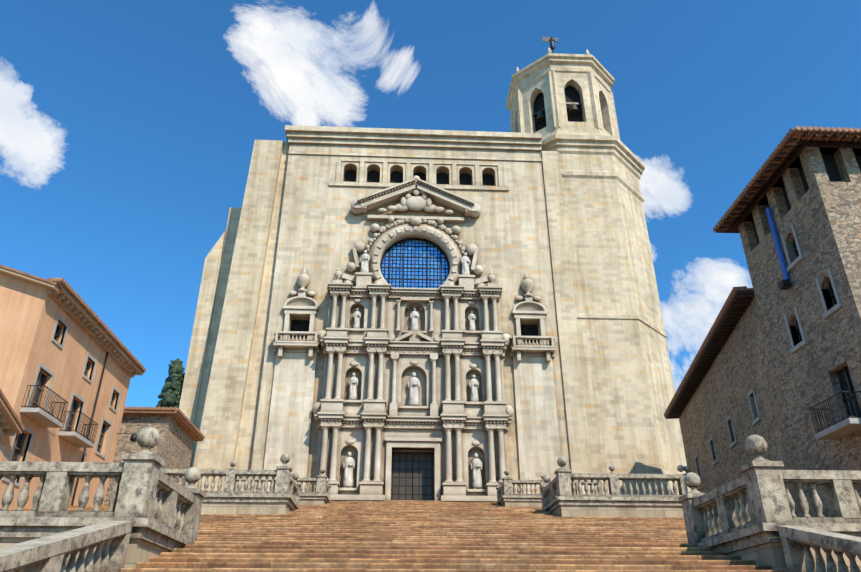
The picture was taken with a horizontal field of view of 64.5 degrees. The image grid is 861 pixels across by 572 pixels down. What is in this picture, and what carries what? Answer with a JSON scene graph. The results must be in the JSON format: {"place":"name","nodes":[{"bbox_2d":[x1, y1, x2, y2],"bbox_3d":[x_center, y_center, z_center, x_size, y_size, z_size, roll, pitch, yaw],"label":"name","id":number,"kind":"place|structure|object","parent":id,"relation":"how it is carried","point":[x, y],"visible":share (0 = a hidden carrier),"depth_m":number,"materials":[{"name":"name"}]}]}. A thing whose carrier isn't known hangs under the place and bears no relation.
{"place":"outdoors","nodes":[
{"label":"outdoors","id":0,"kind":"place"},
{"bbox_2d":[0,273,136,510],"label":"house","id":1,"kind":"structure","parent":0,"point":[30,313],"depth_m":31.11,"materials":[{"name":"orange paint"}]},
{"bbox_2d":[20,408,94,447],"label":"balcony slabs","id":2,"kind":"structure","parent":1,"relation":"attached to","point":[42,417],"depth_m":30.40,"materials":[{"name":"white concrete"}]},
{"bbox_2d":[5,324,114,477],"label":"window frames","id":3,"kind":"structure","parent":1,"relation":"attached to","point":[38,403],"depth_m":31.04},
{"bbox_2d":[7,325,112,479],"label":"house windows","id":4,"kind":"structure","parent":1,"relation":"attached to","point":[20,438],"depth_m":30.82,"materials":[{"name":"black glass"}]},
{"bbox_2d":[2,315,120,486],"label":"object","id":5,"kind":"structure","parent":1,"relation":"attached to","point":[66,326],"depth_m":32.27,"materials":[{"name":"grey stone"}]},
{"bbox_2d":[0,267,142,444],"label":"house eaves","id":6,"kind":"object","parent":1,"relation":"attached to","point":[67,303],"visible":0.98,"depth_m":32.03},
{"bbox_2d":[0,264,145,430],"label":"house roof","id":7,"kind":"structure","parent":1,"relation":"on","point":[72,293],"depth_m":32.27,"materials":[{"name":"orange tile"}]},
{"bbox_2d":[156,359,184,407],"bbox_3d":[-21.431,16.908,52.679,3.936,24.051,3.937,1,-27,-2],"label":"cypress","id":8,"kind":"object","parent":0,"point":[173,379],"depth_m":56.47,"materials":[{"name":"green plant"}]},
{"bbox_2d":[161,358,183,407],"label":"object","id":9,"kind":"object","parent":8,"relation":"attached to","point":[167,386],"visible":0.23,"depth_m":56.40,"materials":[{"name":"green plant"}]},
{"bbox_2d":[169,140,288,490],"bbox_3d":[-18.342,11.173,76.914,7.900,35.400,45.120,1,-27,-2],"label":"buttress","id":10,"kind":"object","parent":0,"point":[219,401],"visible":0.56,"depth_m":57.05,"materials":[{"name":"stone"}]},
{"bbox_2d":[290,170,538,498],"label":"dark openings","id":11,"kind":"object","parent":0,"point":[397,177],"depth_m":64.56,"materials":[{"name":"black"}]},
{"bbox_2d":[0,0,860,407],"label":"sky","id":12,"kind":"structure","parent":0,"point":[129,129],"materials":[{"name":"blue"}]},
{"bbox_2d":[679,147,860,516],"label":"building","id":13,"kind":"structure","parent":0,"point":[822,215],"depth_m":29.03,"materials":[{"name":"grey stone"}]},
{"bbox_2d":[664,126,860,416],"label":"building roof","id":14,"kind":"structure","parent":13,"relation":"attached to","point":[798,135],"depth_m":30.39,"materials":[{"name":"brown tile"}]},
{"bbox_2d":[665,132,860,418],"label":"roof eaves","id":15,"kind":"object","parent":13,"relation":"attached to","point":[734,312],"visible":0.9,"depth_m":33.19,"materials":[{"name":"brown wood"}]},
{"bbox_2d":[765,207,789,279],"bbox_3d":[15.409,-1.908,30.339,0.120,3.700,0.240,1,-27,-2],"label":"banner","id":16,"kind":"object","parent":13,"relation":"attached to","point":[782,262],"visible":0.86,"depth_m":30.27,"materials":[{"name":"blue fabric"}]},
{"bbox_2d":[695,224,860,478],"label":"window surrounds","id":17,"kind":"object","parent":13,"relation":"attached to","point":[844,428],"depth_m":28.49,"materials":[{"name":"grey stone"}]},
{"label":"ground","id":18,"kind":"structure","parent":0,"visible":0},
{"bbox_2d":[104,415,193,503],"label":"stone wall","id":19,"kind":"structure","parent":18,"relation":"on","point":[173,448],"depth_m":43.56,"materials":[{"name":"stone"}]},
{"bbox_2d":[123,406,204,440],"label":"house roof","id":20,"kind":"structure","parent":19,"relation":"attached to","point":[183,421],"depth_m":43.69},
{"bbox_2d":[10,500,791,571],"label":"stairs","id":21,"kind":"structure","parent":18,"relation":"on","point":[399,536],"depth_m":15.09,"materials":[{"name":"stone"}]},
{"bbox_2d":[250,144,572,493],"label":"facade wall","id":22,"kind":"structure","parent":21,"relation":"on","point":[323,228],"depth_m":60.61,"materials":[{"name":"beige stone"}]},
{"bbox_2d":[262,352,560,493],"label":"wall panels","id":23,"kind":"object","parent":22,"relation":"attached to","point":[289,425],"visible":0.64,"depth_m":52.87,"materials":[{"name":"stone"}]},
{"bbox_2d":[391,452,433,500],"bbox_3d":[-1.356,14.516,51.419,3.200,4.000,0.100,1,-27,-2],"label":"door","id":24,"kind":"structure","parent":22,"relation":"attached to","point":[423,477],"depth_m":51.45,"materials":[{"name":"brown metal"}]},
{"bbox_2d":[285,125,541,190],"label":"cornices","id":25,"kind":"object","parent":22,"relation":"attached to","point":[391,137],"visible":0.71,"depth_m":64.82,"materials":[{"name":"stone"}]},
{"bbox_2d":[273,267,555,362],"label":"balcony windows","id":26,"kind":"structure","parent":22,"relation":"attached to","point":[527,308],"depth_m":56.17,"materials":[{"name":"stone"}]},
{"bbox_2d":[382,240,447,287],"bbox_3d":[-1.356,-1.554,59.749,6.500,6.500,0.060,1,-27,-2],"label":"rose window","id":27,"kind":"structure","parent":22,"relation":"in","point":[410,262],"depth_m":59.82,"materials":[{"name":"blue glass"}]},
{"bbox_2d":[380,238,449,287],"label":"rose bars","id":28,"kind":"object","parent":22,"relation":"attached to","point":[415,256],"visible":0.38,"depth_m":60.06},
{"bbox_2d":[312,176,513,500],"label":"ornate portal facade","id":29,"kind":"structure","parent":21,"relation":"on","point":[383,352],"depth_m":54.01,"materials":[{"name":"stone"}]},
{"bbox_2d":[342,250,482,488],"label":"statues","id":30,"kind":"object","parent":29,"relation":"attached to","point":[413,385],"visible":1,"depth_m":53.48,"materials":[{"name":"stone"}]},
{"bbox_2d":[541,134,690,494],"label":"tower","id":31,"kind":"structure","parent":21,"relation":"on","point":[618,386],"depth_m":58.34,"materials":[{"name":"stone"}]},
{"bbox_2d":[506,48,619,140],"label":"belfry","id":32,"kind":"object","parent":31,"relation":"on","point":[551,77],"depth_m":72.43,"materials":[{"name":"beige stone"}]},
{"bbox_2d":[542,36,557,52],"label":"weather vane","id":33,"kind":"object","parent":32,"relation":"on","point":[551,40],"visible":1,"depth_m":76.43,"materials":[{"name":"grey metal"}]},
{"bbox_2d":[533,102,581,123],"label":"bells","id":34,"kind":"object","parent":32,"relation":"in","point":[573,111],"visible":0.9,"depth_m":71.24,"materials":[{"name":"grey metal"}]},
{"bbox_2d":[0,499,860,570],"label":"terrace walls","id":35,"kind":"structure","parent":18,"relation":"on","point":[771,553],"depth_m":27.69,"materials":[{"name":"grey stone"}]},
{"bbox_2d":[0,427,860,571],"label":"balustrades","id":36,"kind":"object","parent":35,"relation":"on","point":[151,501],"visible":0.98,"depth_m":12.89,"materials":[{"name":"stone"}]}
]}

